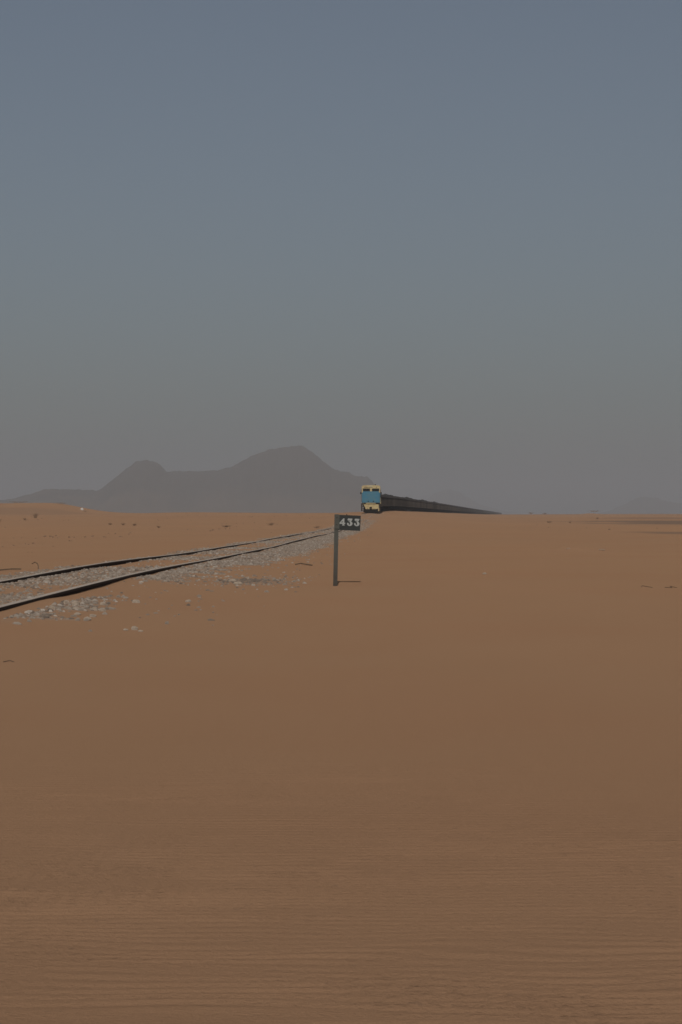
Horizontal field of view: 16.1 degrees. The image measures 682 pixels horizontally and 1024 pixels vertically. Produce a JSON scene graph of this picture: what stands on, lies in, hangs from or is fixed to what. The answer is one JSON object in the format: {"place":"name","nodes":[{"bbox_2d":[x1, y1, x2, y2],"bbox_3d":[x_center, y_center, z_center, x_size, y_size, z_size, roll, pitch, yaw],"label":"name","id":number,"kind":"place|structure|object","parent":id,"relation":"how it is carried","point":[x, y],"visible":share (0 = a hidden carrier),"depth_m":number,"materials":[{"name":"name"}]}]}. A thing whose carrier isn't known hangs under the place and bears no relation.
{"place":"outdoors","nodes":[
{"label":"outdoors","id":0,"kind":"place"},
{"bbox_2d":[0,445,373,512],"bbox_3d":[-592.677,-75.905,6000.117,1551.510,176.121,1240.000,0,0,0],"label":"hill","id":1,"kind":"structure","parent":0,"point":[297,479],"depth_m":5655.26,"materials":[{"name":"grey stone"}]},
{"bbox_2d":[0,503,681,1023],"bbox_3d":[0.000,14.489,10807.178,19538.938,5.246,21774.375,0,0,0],"label":"ground","id":2,"kind":"structure","parent":0,"point":[414,767],"depth_m":7.64,"materials":[{"name":"brown sand"}]},
{"bbox_2d":[0,568,20,570],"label":"twig","id":3,"kind":"object","parent":2,"relation":"on","point":[11,569],"visible":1,"depth_m":44.99,"materials":[{"name":"brown wood"}]},
{"bbox_2d":[0,519,380,631],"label":"ballast gravel","id":4,"kind":"structure","parent":2,"relation":"on","point":[292,548],"depth_m":40.56,"materials":[{"name":"grey gravel"}]},
{"bbox_2d":[0,510,440,610],"bbox_3d":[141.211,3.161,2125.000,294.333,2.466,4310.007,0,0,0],"label":"railway track","id":5,"kind":"structure","parent":2,"relation":"on","point":[76,589],"depth_m":39.15,"materials":[{"name":"metal"}]},
{"bbox_2d":[360,484,381,512],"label":"locomotive","id":6,"kind":"object","parent":5,"relation":"on","point":[371,500],"visible":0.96,"depth_m":395.55,"materials":[{"name":"beige paint"}]},
{"bbox_2d":[382,494,390,510],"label":"ore wagon","id":7,"kind":"object","parent":5,"relation":"on","point":[388,502],"visible":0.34,"depth_m":509.53,"materials":[{"name":"metal"}]},
{"bbox_2d":[383,494,392,510],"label":"ore wagon","id":8,"kind":"object","parent":5,"relation":"on","point":[391,503],"visible":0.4,"depth_m":519.35,"materials":[{"name":"metal"}]},
{"bbox_2d":[389,495,394,510],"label":"ore wagon","id":9,"kind":"object","parent":5,"relation":"on","point":[393,503],"visible":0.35,"depth_m":532.20,"materials":[{"name":"metal"}]},
{"bbox_2d":[391,495,397,510],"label":"ore wagon","id":10,"kind":"object","parent":5,"relation":"on","point":[396,503],"visible":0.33,"depth_m":541.47,"materials":[{"name":"metal"}]},
{"bbox_2d":[395,496,402,510],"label":"ore wagon","id":11,"kind":"object","parent":5,"relation":"on","point":[401,503],"visible":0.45,"depth_m":564.37,"materials":[{"name":"metal"}]},
{"bbox_2d":[405,497,412,510],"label":"ore wagon","id":12,"kind":"object","parent":5,"relation":"on","point":[411,503],"visible":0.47,"depth_m":618.89,"materials":[{"name":"metal"}]},
{"bbox_2d":[333,514,360,585],"bbox_3d":[0.082,0.698,34.721,0.378,1.337,0.096,1,0,0],"label":"kilometre post","id":13,"kind":"object","parent":2,"relation":"on","point":[347,522],"visible":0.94,"depth_m":34.69,"materials":[{"name":"metal"}]},
{"bbox_2d":[0,0,681,513],"label":"sky","id":14,"kind":"structure","parent":0,"point":[421,248],"materials":[{"name":"blue"}]},
{"bbox_2d":[426,489,518,513],"bbox_3d":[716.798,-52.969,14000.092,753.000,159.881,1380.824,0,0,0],"label":"hill","id":15,"kind":"structure","parent":0,"point":[450,497],"depth_m":13815.48,"materials":[{"name":"grey stone"}]},
{"bbox_2d":[597,496,681,513],"bbox_3d":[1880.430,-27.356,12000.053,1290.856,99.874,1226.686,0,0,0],"label":"hill","id":16,"kind":"structure","parent":0,"point":[644,505],"depth_m":11749.29,"materials":[{"name":"grey stone"}]}
]}

